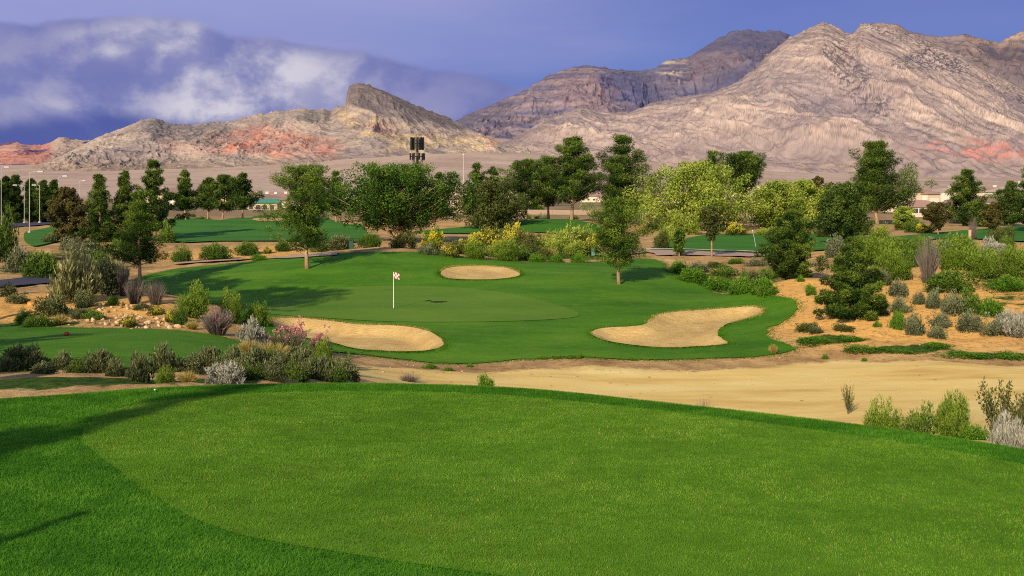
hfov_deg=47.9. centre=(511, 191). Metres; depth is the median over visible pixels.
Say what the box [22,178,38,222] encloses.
pine tree
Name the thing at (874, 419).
shrub
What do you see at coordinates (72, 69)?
sky
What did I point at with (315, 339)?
flowering shrub
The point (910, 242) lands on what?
shrub
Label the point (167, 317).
flowering shrub
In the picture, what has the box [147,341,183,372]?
shrub
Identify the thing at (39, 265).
shrub
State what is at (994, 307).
shrub
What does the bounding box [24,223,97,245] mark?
verge
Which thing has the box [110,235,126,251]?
shrub
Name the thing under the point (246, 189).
pine tree
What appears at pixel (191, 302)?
shrub
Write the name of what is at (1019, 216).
pine tree
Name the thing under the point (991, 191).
house
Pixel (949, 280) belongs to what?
shrub
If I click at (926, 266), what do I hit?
dry shrub
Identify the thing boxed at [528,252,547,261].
shrub
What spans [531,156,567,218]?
pine tree
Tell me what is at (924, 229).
flowering shrub
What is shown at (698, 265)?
shrub
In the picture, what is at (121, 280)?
dry shrub
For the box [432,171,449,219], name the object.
pine tree
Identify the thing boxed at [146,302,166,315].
flowering shrub
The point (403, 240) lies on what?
shrub
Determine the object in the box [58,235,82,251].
shrub
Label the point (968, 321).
shrub
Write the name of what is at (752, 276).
shrub
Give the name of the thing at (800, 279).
shrub
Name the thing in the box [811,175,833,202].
broadleaf tree
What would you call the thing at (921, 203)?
house
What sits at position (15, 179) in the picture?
pine tree
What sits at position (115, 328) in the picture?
grass
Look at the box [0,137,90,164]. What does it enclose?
mountain
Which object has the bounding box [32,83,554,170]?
mountain
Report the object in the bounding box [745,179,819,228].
broadleaf tree
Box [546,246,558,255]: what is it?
shrub
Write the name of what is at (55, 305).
shrub
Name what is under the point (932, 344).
creeping plant
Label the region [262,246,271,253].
flowering shrub
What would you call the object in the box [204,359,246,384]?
shrub
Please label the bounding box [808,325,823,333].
shrub
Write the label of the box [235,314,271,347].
shrub
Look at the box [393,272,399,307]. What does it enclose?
flagstick
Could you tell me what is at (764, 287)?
shrub
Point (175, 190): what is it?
house
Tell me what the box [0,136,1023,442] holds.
ground
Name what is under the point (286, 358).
shrub
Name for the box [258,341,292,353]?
grass tuft
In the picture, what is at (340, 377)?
shrub
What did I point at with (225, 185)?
pine tree
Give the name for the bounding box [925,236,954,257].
shrub
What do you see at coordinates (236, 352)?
shrub
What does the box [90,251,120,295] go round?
shrub
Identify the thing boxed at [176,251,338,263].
cart path
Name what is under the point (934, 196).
house
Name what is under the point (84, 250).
shrub
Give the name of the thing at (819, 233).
shrub
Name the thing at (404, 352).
grass
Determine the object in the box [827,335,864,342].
creeping plant
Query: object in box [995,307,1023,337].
shrub
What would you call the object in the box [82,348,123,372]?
shrub
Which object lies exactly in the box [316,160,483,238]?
broadleaf tree
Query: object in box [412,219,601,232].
fairway
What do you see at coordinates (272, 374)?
shrub
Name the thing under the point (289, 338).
flowering shrub
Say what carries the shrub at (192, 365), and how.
on the ground at (780, 386)
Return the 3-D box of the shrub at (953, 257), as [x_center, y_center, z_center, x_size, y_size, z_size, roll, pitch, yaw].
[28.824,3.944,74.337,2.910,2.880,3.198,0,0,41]
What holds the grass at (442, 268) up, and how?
on the fairway at (595, 295)
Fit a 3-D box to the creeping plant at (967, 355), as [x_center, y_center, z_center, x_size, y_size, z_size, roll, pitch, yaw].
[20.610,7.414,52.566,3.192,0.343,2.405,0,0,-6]
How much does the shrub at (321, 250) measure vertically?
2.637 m
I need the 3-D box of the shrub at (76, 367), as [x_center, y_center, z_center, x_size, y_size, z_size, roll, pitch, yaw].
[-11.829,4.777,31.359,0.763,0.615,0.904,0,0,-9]
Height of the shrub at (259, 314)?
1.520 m
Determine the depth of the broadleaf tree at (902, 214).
169.13 m
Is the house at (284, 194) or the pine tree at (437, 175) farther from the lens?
the house at (284, 194)
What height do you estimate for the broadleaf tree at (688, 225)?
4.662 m
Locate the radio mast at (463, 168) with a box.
[463,154,463,183]
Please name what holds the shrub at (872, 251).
on the ground at (780, 386)
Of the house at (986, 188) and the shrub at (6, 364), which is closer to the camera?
the shrub at (6, 364)
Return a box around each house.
[157,188,200,204]
[251,192,289,207]
[273,192,299,203]
[447,192,461,207]
[579,192,608,201]
[879,187,940,211]
[897,196,930,216]
[931,186,956,201]
[942,199,959,209]
[974,196,997,202]
[976,185,997,195]
[983,181,1022,195]
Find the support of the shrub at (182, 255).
on the ground at (780, 386)
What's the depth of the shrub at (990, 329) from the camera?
56.24 m
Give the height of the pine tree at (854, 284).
4.605 m
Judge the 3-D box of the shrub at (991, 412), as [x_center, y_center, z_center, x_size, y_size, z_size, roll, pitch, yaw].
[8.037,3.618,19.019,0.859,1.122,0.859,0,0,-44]
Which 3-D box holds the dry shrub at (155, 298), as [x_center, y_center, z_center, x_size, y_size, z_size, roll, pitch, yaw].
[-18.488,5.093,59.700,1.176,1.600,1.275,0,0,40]
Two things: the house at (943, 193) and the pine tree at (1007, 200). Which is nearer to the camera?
the pine tree at (1007, 200)
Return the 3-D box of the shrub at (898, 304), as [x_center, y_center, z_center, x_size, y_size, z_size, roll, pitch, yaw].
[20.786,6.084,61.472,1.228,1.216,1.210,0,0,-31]
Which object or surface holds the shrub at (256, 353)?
on the ground at (780, 386)
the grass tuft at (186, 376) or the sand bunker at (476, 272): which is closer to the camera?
the grass tuft at (186, 376)
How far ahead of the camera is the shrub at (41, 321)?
50.22 m
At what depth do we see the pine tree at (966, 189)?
204.26 m
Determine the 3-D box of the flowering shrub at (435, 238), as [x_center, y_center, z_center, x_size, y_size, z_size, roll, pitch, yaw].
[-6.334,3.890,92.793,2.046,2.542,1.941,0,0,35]
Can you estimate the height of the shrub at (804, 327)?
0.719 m
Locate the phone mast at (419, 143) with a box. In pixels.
[410,137,424,186]
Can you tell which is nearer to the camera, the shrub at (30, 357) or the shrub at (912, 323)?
the shrub at (30, 357)
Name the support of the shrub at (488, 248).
on the ground at (780, 386)
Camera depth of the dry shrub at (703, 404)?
14.57 m
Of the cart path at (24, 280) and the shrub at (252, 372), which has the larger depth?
the cart path at (24, 280)
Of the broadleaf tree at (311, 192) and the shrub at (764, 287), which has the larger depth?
the broadleaf tree at (311, 192)
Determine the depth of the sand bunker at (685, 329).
61.37 m
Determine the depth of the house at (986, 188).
466.70 m
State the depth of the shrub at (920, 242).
86.53 m
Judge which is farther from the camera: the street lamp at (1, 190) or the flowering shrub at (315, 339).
the street lamp at (1, 190)
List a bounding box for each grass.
[0,325,244,372]
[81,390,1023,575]
[265,315,455,354]
[267,316,428,330]
[431,264,532,280]
[440,264,518,271]
[579,304,771,349]
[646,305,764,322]
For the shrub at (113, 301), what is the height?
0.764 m
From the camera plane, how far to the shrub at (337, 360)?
40.37 m
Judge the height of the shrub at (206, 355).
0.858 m
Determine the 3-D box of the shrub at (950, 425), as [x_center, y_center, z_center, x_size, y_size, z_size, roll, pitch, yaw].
[7.856,4.008,20.508,0.750,1.066,0.758,0,0,26]
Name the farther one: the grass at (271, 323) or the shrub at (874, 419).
the grass at (271, 323)
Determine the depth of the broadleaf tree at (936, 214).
149.38 m
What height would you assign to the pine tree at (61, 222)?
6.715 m
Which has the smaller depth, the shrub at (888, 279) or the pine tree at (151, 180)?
the shrub at (888, 279)
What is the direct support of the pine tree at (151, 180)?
on the ground at (780, 386)
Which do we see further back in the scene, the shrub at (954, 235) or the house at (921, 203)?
the house at (921, 203)
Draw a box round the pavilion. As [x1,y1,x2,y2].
[246,199,282,209]
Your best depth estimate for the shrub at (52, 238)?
125.35 m
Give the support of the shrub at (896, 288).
on the ground at (780, 386)
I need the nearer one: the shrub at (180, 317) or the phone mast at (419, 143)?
the shrub at (180, 317)
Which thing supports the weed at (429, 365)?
on the ground at (780, 386)
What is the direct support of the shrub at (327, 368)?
on the ground at (780, 386)
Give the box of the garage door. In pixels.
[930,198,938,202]
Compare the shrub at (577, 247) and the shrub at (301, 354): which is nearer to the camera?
the shrub at (301, 354)
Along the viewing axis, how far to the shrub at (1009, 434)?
15.93 m
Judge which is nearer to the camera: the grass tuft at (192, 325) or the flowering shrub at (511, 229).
the grass tuft at (192, 325)
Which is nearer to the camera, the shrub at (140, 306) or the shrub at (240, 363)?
the shrub at (240, 363)
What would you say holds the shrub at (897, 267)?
on the ground at (780, 386)
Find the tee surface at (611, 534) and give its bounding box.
[82,391,1023,575]
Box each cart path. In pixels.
[0,275,93,286]
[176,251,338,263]
[594,249,764,255]
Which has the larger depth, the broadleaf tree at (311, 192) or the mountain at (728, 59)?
the mountain at (728, 59)
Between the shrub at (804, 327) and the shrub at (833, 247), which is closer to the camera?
the shrub at (804, 327)
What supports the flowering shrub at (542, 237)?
on the ground at (780, 386)
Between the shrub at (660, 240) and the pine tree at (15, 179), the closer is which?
the shrub at (660, 240)
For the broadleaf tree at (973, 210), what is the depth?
189.39 m
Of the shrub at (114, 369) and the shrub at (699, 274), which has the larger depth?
the shrub at (699, 274)
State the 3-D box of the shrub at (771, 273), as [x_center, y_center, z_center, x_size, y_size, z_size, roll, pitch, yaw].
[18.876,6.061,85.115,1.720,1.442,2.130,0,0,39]
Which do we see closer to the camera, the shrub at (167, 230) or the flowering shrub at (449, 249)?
the flowering shrub at (449, 249)
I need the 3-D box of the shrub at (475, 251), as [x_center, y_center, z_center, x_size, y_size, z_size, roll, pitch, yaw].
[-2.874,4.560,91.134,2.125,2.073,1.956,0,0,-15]
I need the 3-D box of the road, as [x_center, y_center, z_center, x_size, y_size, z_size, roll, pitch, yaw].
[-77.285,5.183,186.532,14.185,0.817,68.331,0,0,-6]
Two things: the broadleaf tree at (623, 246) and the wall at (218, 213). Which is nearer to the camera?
the broadleaf tree at (623, 246)
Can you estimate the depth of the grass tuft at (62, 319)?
51.04 m
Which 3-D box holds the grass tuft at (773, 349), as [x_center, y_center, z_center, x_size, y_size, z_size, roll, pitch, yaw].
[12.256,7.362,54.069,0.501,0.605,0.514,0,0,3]
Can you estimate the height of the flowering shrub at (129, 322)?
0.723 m
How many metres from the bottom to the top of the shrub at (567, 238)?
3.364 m
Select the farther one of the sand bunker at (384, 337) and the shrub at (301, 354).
the sand bunker at (384, 337)
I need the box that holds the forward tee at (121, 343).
[0,326,242,370]
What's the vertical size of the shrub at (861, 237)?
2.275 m
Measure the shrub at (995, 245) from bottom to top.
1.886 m
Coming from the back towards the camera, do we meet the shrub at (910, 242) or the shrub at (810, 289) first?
the shrub at (910, 242)
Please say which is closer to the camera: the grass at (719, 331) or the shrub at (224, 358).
the shrub at (224, 358)
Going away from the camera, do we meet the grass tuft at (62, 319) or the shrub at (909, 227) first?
the grass tuft at (62, 319)
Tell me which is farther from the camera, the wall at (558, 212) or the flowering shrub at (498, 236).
the wall at (558, 212)
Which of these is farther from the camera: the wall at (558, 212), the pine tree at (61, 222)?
the wall at (558, 212)
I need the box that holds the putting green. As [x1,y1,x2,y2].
[263,286,578,321]
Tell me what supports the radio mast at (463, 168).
on the ground at (780, 386)
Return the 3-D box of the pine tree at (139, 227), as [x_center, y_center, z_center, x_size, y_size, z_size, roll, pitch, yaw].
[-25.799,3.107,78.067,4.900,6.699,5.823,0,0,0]
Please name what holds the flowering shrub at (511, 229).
on the ground at (780, 386)
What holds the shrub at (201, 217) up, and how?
on the ground at (780, 386)
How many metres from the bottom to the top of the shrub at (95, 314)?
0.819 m
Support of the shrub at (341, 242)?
on the ground at (780, 386)
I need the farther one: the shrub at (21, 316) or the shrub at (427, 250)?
the shrub at (427, 250)
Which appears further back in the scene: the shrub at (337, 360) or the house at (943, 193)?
the house at (943, 193)
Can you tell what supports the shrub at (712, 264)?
on the ground at (780, 386)
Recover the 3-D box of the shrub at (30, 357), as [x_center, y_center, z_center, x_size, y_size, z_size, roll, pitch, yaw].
[-15.094,5.105,35.517,1.698,1.079,1.387,0,0,8]
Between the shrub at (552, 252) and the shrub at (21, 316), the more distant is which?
the shrub at (552, 252)
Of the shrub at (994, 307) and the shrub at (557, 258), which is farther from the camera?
the shrub at (557, 258)
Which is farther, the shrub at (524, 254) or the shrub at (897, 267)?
the shrub at (524, 254)
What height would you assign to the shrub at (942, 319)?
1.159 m
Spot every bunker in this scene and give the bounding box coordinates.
[252,217,281,220]
[272,317,443,351]
[441,266,519,279]
[590,306,760,347]
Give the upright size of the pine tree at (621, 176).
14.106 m
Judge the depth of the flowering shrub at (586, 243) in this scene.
100.91 m
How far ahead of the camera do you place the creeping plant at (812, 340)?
55.87 m
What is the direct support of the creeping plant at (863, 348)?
on the ground at (780, 386)
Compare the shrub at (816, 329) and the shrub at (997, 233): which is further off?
the shrub at (997, 233)
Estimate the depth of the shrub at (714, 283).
78.69 m
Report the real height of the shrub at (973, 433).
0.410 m
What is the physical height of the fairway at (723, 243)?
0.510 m
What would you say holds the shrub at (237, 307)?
on the ground at (780, 386)
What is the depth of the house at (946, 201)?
279.05 m
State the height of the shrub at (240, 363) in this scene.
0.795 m
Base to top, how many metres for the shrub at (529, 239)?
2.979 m
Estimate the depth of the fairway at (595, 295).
73.74 m
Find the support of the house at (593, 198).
on the ground at (780, 386)
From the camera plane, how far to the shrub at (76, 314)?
53.34 m
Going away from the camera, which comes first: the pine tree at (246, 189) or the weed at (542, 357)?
the weed at (542, 357)
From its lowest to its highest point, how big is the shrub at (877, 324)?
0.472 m
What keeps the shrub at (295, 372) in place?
on the ground at (780, 386)
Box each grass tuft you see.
[53,312,69,324]
[177,370,197,381]
[184,320,198,329]
[237,338,260,352]
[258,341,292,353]
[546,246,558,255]
[769,345,777,352]
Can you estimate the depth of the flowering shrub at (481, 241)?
106.17 m
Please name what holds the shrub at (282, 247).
on the ground at (780, 386)
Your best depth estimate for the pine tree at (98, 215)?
127.61 m
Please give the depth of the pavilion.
327.00 m
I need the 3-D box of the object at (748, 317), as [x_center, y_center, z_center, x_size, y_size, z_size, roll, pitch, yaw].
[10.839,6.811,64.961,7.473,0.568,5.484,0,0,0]
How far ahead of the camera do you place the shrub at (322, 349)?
43.18 m
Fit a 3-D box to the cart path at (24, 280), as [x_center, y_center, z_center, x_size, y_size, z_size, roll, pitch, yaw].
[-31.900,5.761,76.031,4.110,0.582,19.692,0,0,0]
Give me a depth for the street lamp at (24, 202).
189.98 m
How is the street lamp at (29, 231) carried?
on the ground at (780, 386)
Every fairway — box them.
[142,252,796,362]
[161,214,368,241]
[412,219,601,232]
[651,226,1023,251]
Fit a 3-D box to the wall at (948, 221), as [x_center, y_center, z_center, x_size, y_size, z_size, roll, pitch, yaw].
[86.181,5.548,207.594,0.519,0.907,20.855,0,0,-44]
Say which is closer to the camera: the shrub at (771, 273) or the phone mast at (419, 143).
the shrub at (771, 273)
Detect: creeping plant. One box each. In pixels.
[793,335,839,345]
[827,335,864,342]
[839,343,884,353]
[881,348,929,354]
[921,341,954,349]
[931,349,1001,359]
[979,351,1023,360]
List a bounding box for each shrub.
[0,205,19,262]
[0,281,17,296]
[0,353,21,371]
[1,243,33,273]
[2,342,51,370]
[4,291,29,303]
[13,307,37,322]
[17,248,59,277]
[19,313,58,327]
[29,360,59,373]
[32,291,69,317]
[41,232,58,242]
[45,241,103,300]
[52,348,71,369]
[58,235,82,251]
[62,357,89,372]
[67,308,89,319]
[70,287,97,308]
[76,240,101,259]
[80,308,106,320]
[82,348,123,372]
[90,246,119,265]
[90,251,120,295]
[105,295,122,305]
[105,357,126,376]
[109,249,130,278]
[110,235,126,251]
[116,257,130,295]
[118,313,137,327]
[122,274,147,303]
[125,349,155,382]
[132,302,151,310]
[144,278,166,304]
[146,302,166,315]
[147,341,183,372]
[153,364,177,383]
[156,220,176,242]
[164,310,173,322]
[168,299,187,324]
[170,242,192,262]
[174,279,211,318]
[176,352,204,374]
[193,215,210,218]
[196,345,226,366]
[198,241,233,259]
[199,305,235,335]
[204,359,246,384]
[206,353,232,371]
[218,288,248,323]
[223,355,255,368]
[224,344,241,360]
[234,240,261,255]
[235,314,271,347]
[241,342,274,369]
[241,362,265,380]
[244,301,271,326]
[249,253,266,261]
[259,354,285,374]
[260,365,284,382]
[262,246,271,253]
[270,315,309,348]
[270,348,290,368]
[274,238,290,251]
[283,359,310,382]
[285,345,297,357]
[288,342,320,368]
[301,354,324,379]
[307,324,331,352]
[308,353,338,381]
[309,230,329,252]
[312,337,333,360]
[316,233,355,250]
[330,355,352,367]
[330,362,352,382]
[339,357,360,382]
[357,231,383,247]
[388,230,417,248]
[397,372,420,381]
[415,242,436,255]
[421,225,444,252]
[440,237,460,257]
[456,234,475,253]
[462,237,487,259]
[464,233,484,246]
[472,217,507,248]
[477,371,494,385]
[484,241,498,256]
[488,236,519,260]
[490,232,515,246]
[503,221,521,242]
[512,244,530,260]
[515,226,541,253]
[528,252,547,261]
[536,230,549,244]
[536,233,564,253]
[536,246,550,259]
[547,221,585,248]
[547,253,563,262]
[562,239,586,256]
[570,251,590,262]
[574,223,598,241]
[581,234,600,253]
[652,227,670,247]
[653,223,675,241]
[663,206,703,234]
[668,259,690,273]
[671,266,712,284]
[687,261,708,271]
[693,397,713,406]
[702,274,731,290]
[706,261,727,268]
[709,263,739,276]
[721,221,750,235]
[726,276,759,295]
[727,257,745,264]
[740,267,764,286]
[743,257,767,266]
[747,275,779,297]
[754,226,777,235]
[757,266,777,279]
[794,322,820,332]
[795,275,804,281]
[804,284,816,295]
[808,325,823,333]
[815,227,833,236]
[824,232,844,257]
[831,321,855,332]
[841,384,854,413]
[851,232,868,246]
[860,231,897,265]
[862,393,904,429]
[868,222,890,239]
[873,320,882,327]
[875,241,914,280]
[880,266,892,285]
[885,235,912,252]
[885,278,908,297]
[886,308,905,329]
[888,295,915,313]
[893,235,931,266]
[899,397,935,433]
[903,217,927,232]
[903,312,925,336]
[909,234,932,251]
[910,290,925,304]
[914,223,936,233]
[914,235,942,282]
[922,266,984,295]
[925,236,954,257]
[925,287,946,308]
[926,309,952,328]
[926,323,948,339]
[932,388,974,437]
[934,232,979,270]
[939,288,966,316]
[940,233,970,248]
[954,308,983,333]
[959,285,984,314]
[959,422,989,440]
[963,241,1005,279]
[968,218,977,239]
[974,375,1023,431]
[978,312,1004,336]
[979,235,1007,256]
[979,294,1003,318]
[983,273,1023,292]
[985,225,1015,242]
[985,409,1023,448]
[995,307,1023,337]
[997,232,1016,250]
[997,242,1023,277]
[1006,391,1023,431]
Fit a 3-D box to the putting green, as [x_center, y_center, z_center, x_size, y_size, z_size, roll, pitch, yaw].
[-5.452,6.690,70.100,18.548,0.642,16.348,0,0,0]
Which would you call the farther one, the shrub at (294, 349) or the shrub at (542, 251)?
the shrub at (542, 251)
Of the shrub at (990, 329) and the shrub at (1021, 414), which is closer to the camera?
the shrub at (1021, 414)
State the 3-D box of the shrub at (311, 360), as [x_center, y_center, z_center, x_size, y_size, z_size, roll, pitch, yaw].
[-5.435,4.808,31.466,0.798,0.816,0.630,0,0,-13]
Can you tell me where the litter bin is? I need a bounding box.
[349,241,353,248]
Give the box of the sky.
[0,0,1023,144]
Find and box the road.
[10,222,50,226]
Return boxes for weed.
[420,363,437,368]
[443,366,452,370]
[537,355,547,359]
[551,354,561,359]
[565,354,574,358]
[575,353,583,358]
[820,353,829,358]
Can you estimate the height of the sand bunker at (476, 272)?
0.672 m
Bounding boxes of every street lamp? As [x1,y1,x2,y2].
[1,167,9,224]
[13,185,25,222]
[28,171,43,232]
[32,185,40,222]
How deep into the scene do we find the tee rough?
7.42 m
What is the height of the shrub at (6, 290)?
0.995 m
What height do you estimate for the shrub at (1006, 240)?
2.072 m
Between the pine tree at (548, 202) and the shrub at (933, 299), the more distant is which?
the pine tree at (548, 202)
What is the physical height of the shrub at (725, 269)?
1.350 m
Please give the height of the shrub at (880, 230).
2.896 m
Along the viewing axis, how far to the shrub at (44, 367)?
31.96 m
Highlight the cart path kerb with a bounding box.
[644,248,757,251]
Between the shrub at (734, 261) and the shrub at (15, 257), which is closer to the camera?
the shrub at (15, 257)
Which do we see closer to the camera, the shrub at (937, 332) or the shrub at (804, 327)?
the shrub at (937, 332)
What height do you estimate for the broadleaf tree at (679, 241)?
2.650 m
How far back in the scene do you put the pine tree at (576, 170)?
174.97 m
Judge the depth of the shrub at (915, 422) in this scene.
20.91 m
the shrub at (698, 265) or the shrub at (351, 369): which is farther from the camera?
the shrub at (698, 265)
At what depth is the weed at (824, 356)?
52.74 m
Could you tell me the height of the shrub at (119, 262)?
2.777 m
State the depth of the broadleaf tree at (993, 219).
167.70 m
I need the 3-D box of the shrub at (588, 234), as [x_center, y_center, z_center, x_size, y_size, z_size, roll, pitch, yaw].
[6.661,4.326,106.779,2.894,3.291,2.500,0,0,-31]
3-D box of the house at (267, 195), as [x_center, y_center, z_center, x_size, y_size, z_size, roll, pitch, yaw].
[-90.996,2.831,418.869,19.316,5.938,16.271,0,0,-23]
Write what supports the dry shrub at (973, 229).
on the ground at (780, 386)
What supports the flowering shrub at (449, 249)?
on the ground at (780, 386)
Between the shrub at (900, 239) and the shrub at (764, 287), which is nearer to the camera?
the shrub at (764, 287)
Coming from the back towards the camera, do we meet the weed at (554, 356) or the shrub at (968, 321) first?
the shrub at (968, 321)
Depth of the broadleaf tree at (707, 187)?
161.81 m
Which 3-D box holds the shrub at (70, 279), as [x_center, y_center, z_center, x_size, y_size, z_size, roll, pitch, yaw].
[-22.676,4.172,59.530,2.418,3.606,3.014,0,0,40]
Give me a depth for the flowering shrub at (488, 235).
107.92 m
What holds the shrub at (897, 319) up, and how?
on the ground at (780, 386)
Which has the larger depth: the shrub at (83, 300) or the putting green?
the putting green
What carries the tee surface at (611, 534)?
on the tee rough
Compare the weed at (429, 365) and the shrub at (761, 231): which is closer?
the weed at (429, 365)
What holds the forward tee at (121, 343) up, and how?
on the ground at (780, 386)
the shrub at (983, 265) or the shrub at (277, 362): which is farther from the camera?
the shrub at (983, 265)
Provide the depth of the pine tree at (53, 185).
211.56 m
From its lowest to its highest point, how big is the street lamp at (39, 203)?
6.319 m
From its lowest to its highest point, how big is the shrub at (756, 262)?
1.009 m
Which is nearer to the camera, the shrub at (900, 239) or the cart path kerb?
the shrub at (900, 239)
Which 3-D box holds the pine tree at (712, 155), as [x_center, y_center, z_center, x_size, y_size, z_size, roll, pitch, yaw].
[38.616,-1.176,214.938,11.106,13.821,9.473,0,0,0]
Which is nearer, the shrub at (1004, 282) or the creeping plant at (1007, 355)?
the creeping plant at (1007, 355)
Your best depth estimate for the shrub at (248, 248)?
104.91 m
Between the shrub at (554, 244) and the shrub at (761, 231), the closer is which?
the shrub at (554, 244)
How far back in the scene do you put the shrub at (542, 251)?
97.49 m
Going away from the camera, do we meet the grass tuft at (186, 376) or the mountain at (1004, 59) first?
the grass tuft at (186, 376)
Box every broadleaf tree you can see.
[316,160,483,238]
[452,178,530,228]
[621,159,760,229]
[672,227,686,255]
[690,205,734,256]
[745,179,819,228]
[772,178,824,227]
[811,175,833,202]
[813,181,875,238]
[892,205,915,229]
[919,201,953,233]
[949,201,1001,226]
[979,201,1003,229]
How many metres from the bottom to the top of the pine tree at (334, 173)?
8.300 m
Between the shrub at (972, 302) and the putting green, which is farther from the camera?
the putting green
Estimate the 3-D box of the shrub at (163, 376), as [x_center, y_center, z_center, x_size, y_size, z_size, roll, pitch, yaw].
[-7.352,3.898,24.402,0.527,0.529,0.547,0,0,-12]
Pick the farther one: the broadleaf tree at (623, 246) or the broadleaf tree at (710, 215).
the broadleaf tree at (710, 215)
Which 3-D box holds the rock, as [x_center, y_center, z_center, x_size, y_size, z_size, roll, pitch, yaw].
[-24.387,5.678,58.432,0.357,0.258,0.479,-9,18,-20]
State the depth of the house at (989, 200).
304.63 m
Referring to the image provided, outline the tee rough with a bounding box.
[0,384,1023,575]
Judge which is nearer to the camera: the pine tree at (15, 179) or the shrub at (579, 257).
the shrub at (579, 257)
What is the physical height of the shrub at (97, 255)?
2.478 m
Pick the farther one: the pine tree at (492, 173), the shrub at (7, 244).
the pine tree at (492, 173)
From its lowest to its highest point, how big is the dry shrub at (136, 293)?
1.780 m
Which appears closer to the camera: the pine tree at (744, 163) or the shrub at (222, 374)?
the shrub at (222, 374)
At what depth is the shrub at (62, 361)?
35.59 m
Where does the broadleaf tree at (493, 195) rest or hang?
on the ground at (780, 386)
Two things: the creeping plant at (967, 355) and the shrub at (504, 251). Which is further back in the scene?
the shrub at (504, 251)
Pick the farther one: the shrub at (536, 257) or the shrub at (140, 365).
the shrub at (536, 257)
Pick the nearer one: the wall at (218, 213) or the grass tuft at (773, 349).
the grass tuft at (773, 349)
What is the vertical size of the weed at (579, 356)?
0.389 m
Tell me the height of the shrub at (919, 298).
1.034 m
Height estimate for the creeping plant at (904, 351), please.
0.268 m
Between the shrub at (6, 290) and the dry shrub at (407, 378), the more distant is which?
the shrub at (6, 290)
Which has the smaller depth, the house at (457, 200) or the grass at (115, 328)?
the grass at (115, 328)
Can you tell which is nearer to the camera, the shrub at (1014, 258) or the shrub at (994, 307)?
the shrub at (994, 307)
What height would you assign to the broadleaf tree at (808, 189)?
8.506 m
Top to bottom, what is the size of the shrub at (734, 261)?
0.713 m
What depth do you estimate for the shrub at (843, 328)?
57.94 m
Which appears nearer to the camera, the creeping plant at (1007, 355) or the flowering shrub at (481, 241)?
the creeping plant at (1007, 355)
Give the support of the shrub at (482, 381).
on the ground at (780, 386)
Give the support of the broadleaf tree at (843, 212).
on the ground at (780, 386)
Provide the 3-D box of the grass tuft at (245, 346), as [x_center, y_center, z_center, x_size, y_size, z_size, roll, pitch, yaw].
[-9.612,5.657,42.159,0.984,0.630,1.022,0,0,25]
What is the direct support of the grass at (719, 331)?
on the fairway at (595, 295)
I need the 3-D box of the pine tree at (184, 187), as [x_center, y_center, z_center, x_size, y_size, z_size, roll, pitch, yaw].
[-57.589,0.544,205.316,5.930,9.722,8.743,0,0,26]
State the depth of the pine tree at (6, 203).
190.44 m
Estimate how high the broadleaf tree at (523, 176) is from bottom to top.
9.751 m
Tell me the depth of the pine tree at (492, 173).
209.43 m
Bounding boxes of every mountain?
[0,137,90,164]
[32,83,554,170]
[455,29,789,138]
[503,22,1023,177]
[852,22,1023,88]
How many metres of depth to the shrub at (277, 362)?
30.88 m
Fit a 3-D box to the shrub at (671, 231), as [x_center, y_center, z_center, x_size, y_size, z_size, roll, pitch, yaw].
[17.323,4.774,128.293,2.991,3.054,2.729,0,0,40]
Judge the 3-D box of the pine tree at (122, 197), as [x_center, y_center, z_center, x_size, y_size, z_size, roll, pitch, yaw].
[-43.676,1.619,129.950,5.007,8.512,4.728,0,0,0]
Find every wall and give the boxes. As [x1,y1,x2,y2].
[168,209,345,216]
[450,209,613,214]
[946,220,1022,223]
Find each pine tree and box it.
[0,175,22,222]
[0,181,12,222]
[7,173,25,220]
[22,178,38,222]
[25,179,56,221]
[44,186,92,241]
[46,179,68,217]
[78,173,118,242]
[84,190,171,283]
[106,169,145,239]
[116,159,191,237]
[167,168,202,219]
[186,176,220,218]
[198,174,245,218]
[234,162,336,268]
[235,171,263,217]
[323,169,348,221]
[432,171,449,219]
[463,161,489,214]
[485,165,500,182]
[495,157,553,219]
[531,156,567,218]
[532,134,606,219]
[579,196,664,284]
[594,134,668,215]
[704,150,738,204]
[717,150,767,223]
[753,209,829,279]
[812,236,890,320]
[845,139,938,223]
[944,168,1000,222]
[989,180,1023,225]
[1009,166,1023,223]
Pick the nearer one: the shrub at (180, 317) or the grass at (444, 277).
the shrub at (180, 317)
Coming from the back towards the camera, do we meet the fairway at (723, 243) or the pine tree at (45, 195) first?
the pine tree at (45, 195)
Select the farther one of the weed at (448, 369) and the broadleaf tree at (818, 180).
the broadleaf tree at (818, 180)
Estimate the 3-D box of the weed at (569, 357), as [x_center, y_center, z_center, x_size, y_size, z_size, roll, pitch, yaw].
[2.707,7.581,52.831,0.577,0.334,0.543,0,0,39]
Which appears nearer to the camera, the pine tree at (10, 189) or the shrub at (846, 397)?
the shrub at (846, 397)
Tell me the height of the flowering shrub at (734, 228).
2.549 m

